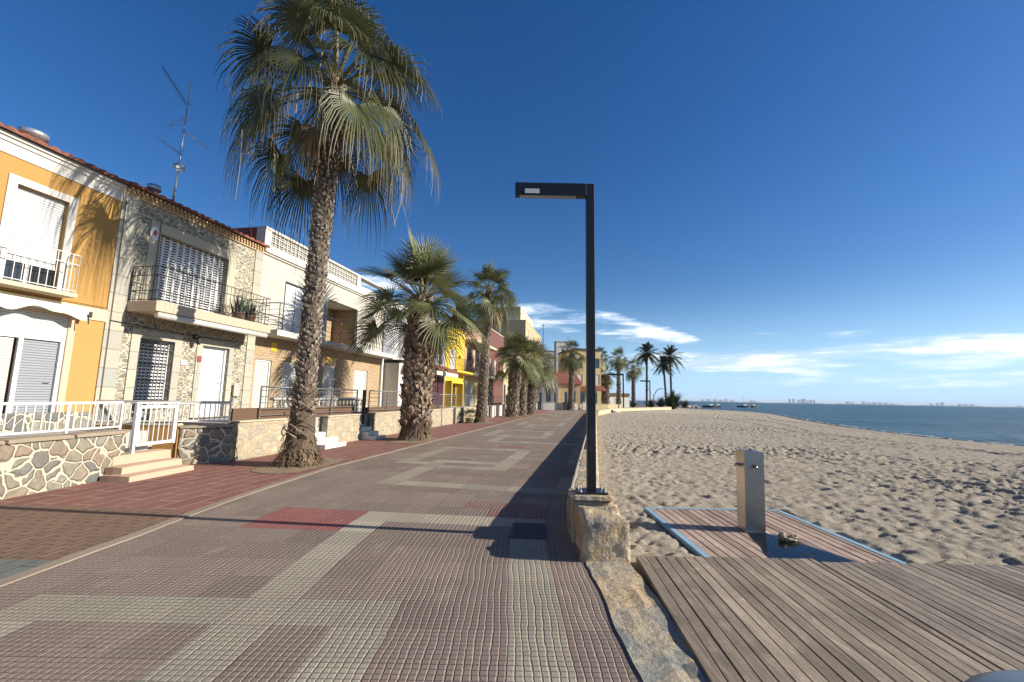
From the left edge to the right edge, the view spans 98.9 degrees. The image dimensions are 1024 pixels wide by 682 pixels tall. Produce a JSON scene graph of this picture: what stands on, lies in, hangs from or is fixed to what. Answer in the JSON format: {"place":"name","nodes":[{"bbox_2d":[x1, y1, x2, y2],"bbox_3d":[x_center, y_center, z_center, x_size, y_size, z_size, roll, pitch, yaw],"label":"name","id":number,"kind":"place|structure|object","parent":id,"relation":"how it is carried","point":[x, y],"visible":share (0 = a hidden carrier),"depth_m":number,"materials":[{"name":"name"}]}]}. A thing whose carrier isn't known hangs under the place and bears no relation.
{"place":"outdoors","nodes":[
{"label":"outdoors","id":0,"kind":"place"},
{"bbox_2d":[0,410,551,535],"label":"side pavement","id":1,"kind":"structure","parent":0,"point":[200,485],"depth_m":7.56,"materials":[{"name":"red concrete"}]},
{"bbox_2d":[0,559,53,579],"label":"paver strip","id":2,"kind":"object","parent":1,"relation":"on","point":[8,568],"visible":1,"depth_m":3.97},
{"bbox_2d":[0,430,127,499],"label":"garden wall","id":3,"kind":"structure","parent":1,"relation":"on","point":[34,464],"depth_m":7.05,"materials":[{"name":"stone"}]},
{"bbox_2d":[0,401,123,435],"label":"white railing","id":4,"kind":"object","parent":3,"relation":"on","point":[65,430],"visible":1,"depth_m":7.29,"materials":[{"name":"metal"}]},
{"bbox_2d":[0,122,130,432],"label":"orange house","id":5,"kind":"structure","parent":1,"relation":"on","point":[59,214],"depth_m":8.72,"materials":[{"name":"paint"}]},
{"bbox_2d":[12,339,57,412],"bbox_3d":[-9.297,0.834,8.497,0.040,1.700,0.580,0,-8,11],"label":"entrance door","id":6,"kind":"structure","parent":5,"relation":"in","point":[38,358],"depth_m":8.52,"materials":[{"name":"metal"}]},
{"bbox_2d":[7,186,64,266],"bbox_3d":[-9.327,-2.221,8.547,0.040,1.370,0.830,0,-8,11],"label":"balcony door","id":7,"kind":"structure","parent":5,"relation":"in","point":[37,218],"depth_m":8.56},
{"bbox_2d":[0,173,78,290],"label":"window frame","id":8,"kind":"structure","parent":5,"relation":"in","point":[13,180],"depth_m":8.49,"materials":[{"name":"paint"}]},
{"bbox_2d":[0,428,149,451],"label":"terrace","id":9,"kind":"structure","parent":1,"relation":"on","point":[128,438],"depth_m":8.65,"materials":[{"name":"grey paint"}]},
{"bbox_2d":[0,503,189,559],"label":"paver patch","id":10,"kind":"object","parent":1,"relation":"on","point":[37,532],"visible":1,"depth_m":5.12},
{"bbox_2d":[95,423,183,457],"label":"dividing wall","id":11,"kind":"structure","parent":1,"relation":"on","point":[171,446],"depth_m":9.61,"materials":[{"name":"stone"}]},
{"bbox_2d":[96,397,232,422],"bbox_3d":[-7.823,1.541,9.808,2.607,0.630,0.353,4,-8,-23],"label":"white railing","id":12,"kind":"object","parent":11,"relation":"on","point":[194,403],"visible":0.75,"depth_m":9.80,"materials":[{"name":"metal"}]},
{"bbox_2d":[99,441,193,482],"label":"entrance steps","id":13,"kind":"structure","parent":1,"relation":"on","point":[148,463],"depth_m":8.34,"materials":[{"name":"stone"}]},
{"bbox_2d":[129,402,178,453],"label":"garden gate","id":14,"kind":"structure","parent":13,"relation":"on","point":[139,413],"depth_m":8.81,"materials":[{"name":"metal"}]},
{"bbox_2d":[90,181,270,426],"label":"stone house","id":15,"kind":"structure","parent":1,"relation":"on","point":[174,328],"depth_m":11.24,"materials":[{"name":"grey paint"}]},
{"bbox_2d":[131,338,171,409],"bbox_3d":[-8.891,0.825,10.733,0.182,1.710,0.880,0,-8,11],"label":"window","id":16,"kind":"structure","parent":15,"relation":"in","point":[152,364],"depth_m":10.79,"materials":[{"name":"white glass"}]},
{"bbox_2d":[123,328,182,410],"bbox_3d":[-8.765,0.725,10.720,0.052,1.910,1.280,0,-8,11],"label":"window frame","id":17,"kind":"structure","parent":15,"relation":"in","point":[136,334],"depth_m":10.52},
{"bbox_2d":[156,67,207,200],"bbox_3d":[-8.968,-5.472,11.723,0.485,3.751,1.897,1,-7,0],"label":"roof antenna","id":18,"kind":"object","parent":15,"relation":"on","point":[178,166],"visible":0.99,"depth_m":11.81,"materials":[{"name":"metal"}]},
{"bbox_2d":[141,219,236,316],"bbox_3d":[-8.574,-1.757,11.811,0.050,2.100,2.590,0,-8,11],"label":"window frame","id":19,"kind":"structure","parent":15,"relation":"in","point":[166,230],"depth_m":11.51,"materials":[{"name":"stone"}]},
{"bbox_2d":[195,346,226,416],"bbox_3d":[-8.573,1.151,12.383,0.100,1.960,0.900,0,-8,11],"label":"door","id":20,"kind":"structure","parent":15,"relation":"in","point":[212,371],"depth_m":12.46,"materials":[{"name":"white paint"}]},
{"bbox_2d":[189,339,234,417],"bbox_3d":[-8.450,1.066,12.371,0.048,2.130,1.240,0,-8,11],"label":"door frame","id":21,"kind":"structure","parent":15,"relation":"in","point":[231,347],"depth_m":12.40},
{"bbox_2d":[227,296,250,318],"bbox_3d":[-7.797,-0.984,12.649,0.794,0.790,0.807,-2,-8,23],"label":"balcony plant","id":22,"kind":"object","parent":15,"relation":"on","point":[238,313],"visible":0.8,"depth_m":12.51,"materials":[{"name":"green plant"}]},
{"bbox_2d":[244,302,264,321],"bbox_3d":[-7.814,-0.884,13.104,0.664,0.711,0.801,7,-10,-41],"label":"balcony plant","id":23,"kind":"object","parent":15,"relation":"on","point":[247,316],"visible":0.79,"depth_m":13.04,"materials":[{"name":"green plant"}]},
{"bbox_2d":[174,424,233,464],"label":"garden wall","id":24,"kind":"structure","parent":1,"relation":"on","point":[205,443],"depth_m":9.96,"materials":[{"name":"stone"}]},
{"bbox_2d":[230,417,288,460],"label":"garden wall","id":25,"kind":"structure","parent":1,"relation":"on","point":[252,438],"depth_m":11.05,"materials":[{"name":"stone"}]},
{"bbox_2d":[251,458,345,473],"bbox_3d":[-4.779,2.782,9.900,1.222,0.036,2.326,-1,-8,13],"label":"planting pit","id":26,"kind":"object","parent":1,"relation":"on","point":[269,469],"visible":0.56,"depth_m":9.28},
{"bbox_2d":[212,0,441,467],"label":"fan palm","id":27,"kind":"object","parent":26,"relation":"on","point":[327,138],"visible":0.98,"depth_m":10.35,"materials":[{"name":"green plant"}]},
{"bbox_2d":[232,226,394,407],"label":"white house","id":28,"kind":"structure","parent":1,"relation":"on","point":[281,288],"depth_m":16.10,"materials":[{"name":"paint"}]},
{"bbox_2d":[281,281,303,329],"bbox_3d":[-7.818,-1.077,15.786,0.035,1.885,1.240,0,-8,11],"label":"window frame","id":29,"kind":"structure","parent":28,"relation":"in","point":[286,281],"depth_m":15.27,"materials":[{"name":"metal"}]},
{"bbox_2d":[315,431,345,448],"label":"entrance steps","id":30,"kind":"structure","parent":1,"relation":"on","point":[328,442],"depth_m":13.45,"materials":[{"name":"white stone"}]},
{"bbox_2d":[321,414,362,441],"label":"garden wall","id":31,"kind":"structure","parent":1,"relation":"on","point":[345,427],"depth_m":14.75,"materials":[{"name":"stone"}]},
{"bbox_2d":[153,404,536,431],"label":"terrace","id":32,"kind":"structure","parent":1,"relation":"on","point":[318,428],"depth_m":13.79,"materials":[{"name":"grey paint"}]},
{"bbox_2d":[269,398,367,413],"bbox_3d":[-6.903,2.315,15.429,0.985,0.620,5.500,0,-8,11],"label":"balustrade","id":33,"kind":"object","parent":32,"relation":"on","point":[359,408],"visible":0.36,"depth_m":15.93,"materials":[{"name":"grey paint"}]},
{"bbox_2d":[361,426,385,439],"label":"entrance steps","id":34,"kind":"structure","parent":1,"relation":"on","point":[367,433],"depth_m":16.05,"materials":[{"name":"white stone"}]},
{"bbox_2d":[361,390,366,423],"bbox_3d":[-5.511,2.445,16.275,0.120,1.250,0.120,0,-8,11],"label":"gate post","id":35,"kind":"object","parent":34,"relation":"on","point":[363,405],"visible":0.96,"depth_m":16.24,"materials":[{"name":"metal"}]},
{"bbox_2d":[369,409,441,434],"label":"garden wall","id":36,"kind":"structure","parent":1,"relation":"on","point":[384,423],"depth_m":18.05,"materials":[{"name":"stone"}]},
{"bbox_2d":[368,390,437,411],"bbox_3d":[-4.818,2.813,20.560,0.053,0.852,7.535,0,-8,11],"label":"terrace railing","id":37,"kind":"object","parent":36,"relation":"on","point":[386,405],"visible":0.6,"depth_m":18.10,"materials":[{"name":"grey metal"}]},
{"bbox_2d":[388,438,438,443],"bbox_3d":[-3.570,3.591,15.943,1.320,0.036,2.443,0,-8,11],"label":"planting pit","id":38,"kind":"object","parent":1,"relation":"on","point":[403,441],"visible":0.51,"depth_m":15.23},
{"bbox_2d":[343,225,491,440],"bbox_3d":[-3.467,-0.328,16.698,5.527,8.122,5.464,1,-7,0],"label":"fan palm","id":39,"kind":"object","parent":38,"relation":"in","point":[422,328],"visible":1,"depth_m":16.01,"materials":[{"name":"green plant"}]},
{"bbox_2d":[441,408,453,425],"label":"garden wall","id":40,"kind":"structure","parent":1,"relation":"on","point":[446,416],"depth_m":25.09,"materials":[{"name":"tile"}]},
{"bbox_2d":[444,329,472,406],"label":"yellow house","id":41,"kind":"structure","parent":1,"relation":"on","point":[453,385],"depth_m":33.75,"materials":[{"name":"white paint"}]},
{"bbox_2d":[450,349,455,368],"bbox_3d":[-4.547,1.386,33.306,0.070,1.560,1.450,0,-8,11],"label":"window","id":42,"kind":"structure","parent":41,"relation":"in","point":[452,365],"depth_m":33.52,"materials":[{"name":"white paint"}]},
{"bbox_2d":[452,384,455,405],"bbox_3d":[-4.537,4.089,33.223,0.070,1.700,1.400,0,-8,11],"label":"door","id":43,"kind":"structure","parent":41,"relation":"in","point":[454,385],"depth_m":33.53,"materials":[{"name":"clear glass"}]},
{"bbox_2d":[453,407,475,422],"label":"garden wall","id":44,"kind":"structure","parent":1,"relation":"on","point":[457,412],"depth_m":27.56,"materials":[{"name":"tile"}]},
{"bbox_2d":[438,394,477,408],"bbox_3d":[-3.261,3.953,28.787,0.053,0.832,8.835,0,-8,11],"label":"terrace railing","id":45,"kind":"object","parent":44,"relation":"on","point":[462,401],"visible":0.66,"depth_m":27.39,"materials":[{"name":"grey metal"}]},
{"bbox_2d":[458,407,479,422],"bbox_3d":[-2.614,4.627,27.317,1.566,0.980,1.579,1,-7,0],"label":"potted palm","id":46,"kind":"object","parent":1,"relation":"on","point":[469,420],"visible":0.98,"depth_m":27.17,"materials":[{"name":"plant"}]},
{"bbox_2d":[463,327,497,405],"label":"salmon house","id":47,"kind":"structure","parent":1,"relation":"on","point":[471,381],"depth_m":38.18,"materials":[{"name":"pink paint"}]},
{"bbox_2d":[466,346,471,371],"bbox_3d":[-3.715,1.598,37.609,0.070,2.200,1.800,0,-8,11],"label":"door","id":48,"kind":"structure","parent":47,"relation":"in","point":[469,353],"depth_m":37.82,"materials":[{"name":"grey glass"}]},
{"bbox_2d":[466,382,473,405],"bbox_3d":[-3.675,4.539,37.721,0.070,2.000,2.400,0,-8,11],"label":"door","id":49,"kind":"structure","parent":47,"relation":"in","point":[470,385],"depth_m":37.88,"materials":[{"name":"white paint"}]},
{"bbox_2d":[475,349,479,372],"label":"door","id":50,"kind":"structure","parent":47,"relation":"in","point":[477,358],"depth_m":40.30,"materials":[{"name":"grey glass"}]},
{"bbox_2d":[471,327,503,404],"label":"maroon house","id":51,"kind":"structure","parent":1,"relation":"on","point":[496,342],"depth_m":46.87,"materials":[{"name":"pink paint"}]},
{"bbox_2d":[490,405,494,416],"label":"garden wall","id":52,"kind":"structure","parent":1,"relation":"on","point":[492,410],"depth_m":35.92,"materials":[{"name":"paint"}]},
{"bbox_2d":[497,405,501,415],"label":"garden wall","id":53,"kind":"structure","parent":1,"relation":"on","point":[499,410],"depth_m":38.62,"materials":[{"name":"paint"}]},
{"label":"planting pit","id":54,"kind":"structure","parent":1,"relation":"on","visible":0},
{"bbox_2d":[460,258,521,422],"bbox_3d":[-1.435,-0.189,28.335,4.166,10.834,4.092,1,-7,0],"label":"fan palm","id":55,"kind":"object","parent":54,"relation":"on","point":[493,312],"visible":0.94,"depth_m":28.06,"materials":[{"name":"green plant"}]},
{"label":"planting pit","id":56,"kind":"structure","parent":1,"relation":"on","visible":0},
{"bbox_2d":[491,331,543,416],"bbox_3d":[0.412,2.666,37.321,4.614,7.560,5.290,1,-7,0],"label":"fan palm","id":57,"kind":"object","parent":56,"relation":"on","point":[514,372],"visible":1,"depth_m":36.69,"materials":[{"name":"green plant"}]},
{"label":"planting pit","id":58,"kind":"structure","parent":1,"relation":"on","visible":0},
{"bbox_2d":[505,337,546,415],"bbox_3d":[1.283,3.198,40.408,4.098,7.333,3.811,1,-7,0],"label":"fan palm","id":59,"kind":"object","parent":58,"relation":"on","point":[523,400],"visible":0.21,"depth_m":39.79,"materials":[{"name":"green plant"}]},
{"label":"planting pit","id":60,"kind":"structure","parent":1,"relation":"on","visible":0},
{"bbox_2d":[521,337,558,414],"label":"fan palm","id":61,"kind":"object","parent":60,"relation":"on","point":[546,381],"visible":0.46,"depth_m":43.18,"materials":[{"name":"green plant"}]},
{"bbox_2d":[0,410,642,681],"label":"promenade paving","id":62,"kind":"structure","parent":0,"point":[414,564],"depth_m":3.63,"materials":[{"name":"tile"}]},
{"bbox_2d":[0,410,552,586],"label":"kerb","id":63,"kind":"structure","parent":62,"relation":"on","point":[35,570],"depth_m":5.12,"materials":[{"name":"concrete"}]},
{"bbox_2d":[509,522,545,539],"bbox_3d":[0.198,2.305,5.328,0.420,0.024,0.620,1,-7,4],"label":"manhole cover","id":64,"kind":"object","parent":62,"relation":"on","point":[528,530],"visible":1,"depth_m":5.26,"materials":[{"name":"grey metal"}]},
{"bbox_2d":[568,488,614,542],"bbox_3d":[0.926,2.054,5.134,0.508,0.555,0.502,1,-7,4],"label":"lamp pedestal","id":65,"kind":"object","parent":62,"relation":"on","point":[576,498],"visible":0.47,"depth_m":4.95,"materials":[{"name":"stone"}]},
{"bbox_2d":[515,182,607,494],"bbox_3d":[0.572,-0.123,5.392,1.130,3.812,0.280,1,-7,0],"label":"street lamp","id":66,"kind":"object","parent":65,"relation":"on","point":[585,191],"visible":1,"depth_m":5.41,"materials":[{"name":"metal"}]},
{"bbox_2d":[230,405,442,422],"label":"terrace plinth","id":67,"kind":"structure","parent":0,"point":[244,413],"depth_m":12.34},
{"bbox_2d":[258,386,357,418],"bbox_3d":[-6.141,1.905,13.772,0.053,0.852,4.785,0,-8,11],"label":"terrace railing","id":68,"kind":"object","parent":67,"relation":"on","point":[261,396],"visible":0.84,"depth_m":12.51,"materials":[{"name":"grey metal"}]},
{"bbox_2d":[0,0,1023,406],"label":"sky","id":69,"kind":"structure","parent":0,"point":[821,201],"materials":[{"name":"blue"}]},
{"bbox_2d":[552,372,582,409],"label":"ochre house","id":70,"kind":"structure","parent":0,"point":[563,382],"depth_m":68.84,"materials":[{"name":"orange paint"}]},
{"bbox_2d":[536,405,677,411],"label":"plaza","id":71,"kind":"structure","parent":0,"point":[638,406],"depth_m":76.48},
{"bbox_2d":[466,307,544,368],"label":"apartment block","id":72,"kind":"structure","parent":71,"relation":"on","point":[525,327],"depth_m":68.79,"materials":[{"name":"white paint"}]},
{"bbox_2d":[503,363,507,403],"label":"pale house","id":73,"kind":"structure","parent":71,"relation":"on","point":[505,386],"depth_m":52.43,"materials":[{"name":"beige paint"}]},
{"bbox_2d":[540,350,553,379],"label":"grey apartments","id":74,"kind":"structure","parent":71,"relation":"on","point":[551,352],"depth_m":97.73,"materials":[{"name":"paint"}]},
{"bbox_2d":[536,383,558,408],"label":"white bungalow","id":75,"kind":"object","parent":71,"relation":"on","point":[546,397],"visible":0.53,"depth_m":67.60,"materials":[{"name":"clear paint"}]},
{"bbox_2d":[545,387,550,401],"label":"window","id":76,"kind":"structure","parent":75,"relation":"in","point":[547,398],"depth_m":67.63,"materials":[{"name":"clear glass"}]},
{"bbox_2d":[543,402,554,409],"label":"garden wall","id":77,"kind":"structure","parent":71,"relation":"on","point":[548,405],"depth_m":62.84,"materials":[{"name":"paint"}]},
{"bbox_2d":[554,341,568,371],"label":"stair tower","id":78,"kind":"structure","parent":71,"relation":"on","point":[557,344],"depth_m":94.83,"materials":[{"name":"white paint"}]},
{"bbox_2d":[558,337,585,409],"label":"fan palm","id":79,"kind":"object","parent":71,"relation":"on","point":[573,364],"visible":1,"depth_m":64.15,"materials":[{"name":"green plant"}]},
{"bbox_2d":[558,348,606,407],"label":"yellow apartments","id":80,"kind":"structure","parent":71,"relation":"on","point":[582,378],"depth_m":77.52,"materials":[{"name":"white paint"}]},
{"bbox_2d":[580,392,584,403],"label":"window","id":81,"kind":"structure","parent":80,"relation":"in","point":[582,394],"depth_m":76.80,"materials":[{"name":"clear glass"}]},
{"bbox_2d":[596,404,607,409],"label":"garden wall","id":82,"kind":"structure","parent":71,"relation":"on","point":[601,406],"depth_m":68.88,"materials":[{"name":"concrete"}]},
{"bbox_2d":[596,346,610,403],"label":"fan palm","id":83,"kind":"object","parent":71,"relation":"on","point":[603,365],"visible":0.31,"depth_m":79.65,"materials":[{"name":"green plant"}]},
{"bbox_2d":[596,409,610,415],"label":"beach wall","id":84,"kind":"structure","parent":71,"relation":"on","point":[602,412],"depth_m":48.44,"materials":[{"name":"stone"}]},
{"bbox_2d":[601,363,616,403],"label":"fan palm","id":85,"kind":"object","parent":71,"relation":"on","point":[606,381],"visible":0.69,"depth_m":79.78,"materials":[{"name":"green plant"}]},
{"bbox_2d":[608,373,623,407],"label":"street lamp","id":86,"kind":"object","parent":71,"relation":"on","point":[622,375],"visible":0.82,"depth_m":75.29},
{"bbox_2d":[607,345,628,407],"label":"fan palm","id":87,"kind":"object","parent":71,"relation":"on","point":[620,365],"visible":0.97,"depth_m":88.68,"materials":[{"name":"green plant"}]},
{"bbox_2d":[609,393,629,407],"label":"beach kiosk","id":88,"kind":"object","parent":71,"relation":"on","point":[612,399],"visible":0.42,"depth_m":93.94,"materials":[{"name":"grey paint"}]},
{"bbox_2d":[625,357,646,406],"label":"fan palm","id":89,"kind":"object","parent":71,"relation":"on","point":[633,374],"visible":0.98,"depth_m":105.48,"materials":[{"name":"green plant"}]},
{"bbox_2d":[607,407,671,411],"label":"beach wall","id":90,"kind":"structure","parent":71,"relation":"on","point":[642,409],"depth_m":68.87,"materials":[{"name":"concrete"}]},
{"bbox_2d":[634,342,659,406],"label":"date palm","id":91,"kind":"object","parent":71,"relation":"on","point":[646,352],"visible":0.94,"depth_m":110.13,"materials":[{"name":"green plant"}]},
{"bbox_2d":[645,398,656,406],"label":"bush","id":92,"kind":"object","parent":71,"relation":"on","point":[651,403],"visible":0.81,"depth_m":91.73,"materials":[{"name":"green plant"}]},
{"bbox_2d":[655,396,665,406],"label":"bush","id":93,"kind":"object","parent":71,"relation":"on","point":[660,404],"visible":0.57,"depth_m":98.67,"materials":[{"name":"green plant"}]},
{"bbox_2d":[652,355,676,405],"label":"date palm","id":94,"kind":"object","parent":71,"relation":"on","point":[663,360],"visible":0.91,"depth_m":130.06,"materials":[{"name":"green plant"}]},
{"bbox_2d":[657,344,685,393],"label":"date palm","id":95,"kind":"object","parent":71,"relation":"on","point":[669,351],"visible":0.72,"depth_m":147.57,"materials":[{"name":"green plant"}]},
{"bbox_2d":[661,390,686,408],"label":"yucca bush","id":96,"kind":"object","parent":71,"relation":"on","point":[672,400],"visible":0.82,"depth_m":85.25,"materials":[{"name":"green plant"}]},
{"bbox_2d":[597,410,652,484],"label":"ground","id":97,"kind":"structure","parent":0,"point":[598,441],"depth_m":20.59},
{"bbox_2d":[381,303,407,406],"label":"porch house","id":98,"kind":"structure","parent":97,"relation":"on","point":[392,374],"depth_m":22.12,"materials":[{"name":"white paint"}]},
{"bbox_2d":[392,327,399,356],"bbox_3d":[-6.368,0.005,23.801,0.070,1.700,0.900,0,-8,11],"label":"door","id":99,"kind":"structure","parent":98,"relation":"in","point":[396,344],"depth_m":23.97,"materials":[{"name":"white paint"}]},
{"bbox_2d":[432,321,458,406],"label":"grey house","id":100,"kind":"structure","parent":97,"relation":"on","point":[439,381],"depth_m":29.94,"materials":[{"name":"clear paint"}]},
{"bbox_2d":[567,415,630,563],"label":"sea wall","id":101,"kind":"structure","parent":97,"relation":"on","point":[602,533],"depth_m":4.37,"materials":[{"name":"stone"}]},
{"bbox_2d":[597,407,1023,592],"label":"sand","id":102,"kind":"structure","parent":0,"point":[900,492],"depth_m":9.32,"materials":[{"name":"sand"}]},
{"bbox_2d":[586,561,708,681],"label":"stone border","id":103,"kind":"object","parent":102,"relation":"on","point":[655,644],"visible":0.98,"depth_m":3.08,"materials":[{"name":"stone"}]},
{"bbox_2d":[644,507,905,563],"bbox_3d":[3.028,2.430,5.530,2.055,0.069,2.260,1,-7,0],"label":"shower mat","id":104,"kind":"object","parent":102,"relation":"on","point":[709,532],"visible":0.51,"depth_m":5.41,"materials":[{"name":"brown wood"}]},
{"bbox_2d":[734,449,765,532],"bbox_3d":[3.032,1.907,5.604,0.330,0.997,0.331,2,-7,4],"label":"beach shower","id":105,"kind":"object","parent":104,"relation":"on","point":[749,464],"visible":1,"depth_m":5.54,"materials":[{"name":"silver metal"}]},
{"bbox_2d":[777,532,799,541],"bbox_3d":[3.268,2.317,5.177,0.249,0.112,0.131,1,-7,0],"label":"stone","id":106,"kind":"object","parent":104,"relation":"on","point":[783,536],"visible":0.98,"depth_m":5.15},
{"bbox_2d":[749,532,858,561],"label":"puddle","id":107,"kind":"object","parent":104,"relation":"on","point":[772,545],"visible":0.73,"depth_m":4.81,"materials":[{"name":"blue"}]},
{"bbox_2d":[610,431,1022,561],"bbox_3d":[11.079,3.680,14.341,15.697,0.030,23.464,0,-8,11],"label":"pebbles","id":108,"kind":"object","parent":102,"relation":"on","point":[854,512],"visible":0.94,"depth_m":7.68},
{"bbox_2d":[636,555,1023,681],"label":"boardwalk","id":109,"kind":"structure","parent":102,"relation":"on","point":[735,619],"depth_m":3.25,"materials":[{"name":"brown wood"}]},
{"bbox_2d":[744,411,1021,445],"bbox_3d":[34.436,9.205,51.960,6.956,0.118,97.373,-1,-8,15],"label":"seaweed","id":110,"kind":"object","parent":102,"relation":"on","point":[883,431],"visible":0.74,"depth_m":31.91,"materials":[{"name":"brown"}]},
{"bbox_2d":[629,400,1023,445],"bbox_3d":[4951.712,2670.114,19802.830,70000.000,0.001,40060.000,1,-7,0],"label":"sea","id":111,"kind":"structure","parent":0,"point":[1002,425],"depth_m":67.67,"materials":[{"name":"liquid"}]},
{"bbox_2d":[698,401,981,406],"bbox_3d":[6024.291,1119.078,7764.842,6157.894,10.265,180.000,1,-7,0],"label":"shore","id":112,"kind":"structure","parent":0,"point":[822,403],"depth_m":7675.52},
{"bbox_2d":[964,669,1023,681],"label":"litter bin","id":113,"kind":"object","parent":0,"point":[1007,676],"visible":1,"depth_m":1.14,"materials":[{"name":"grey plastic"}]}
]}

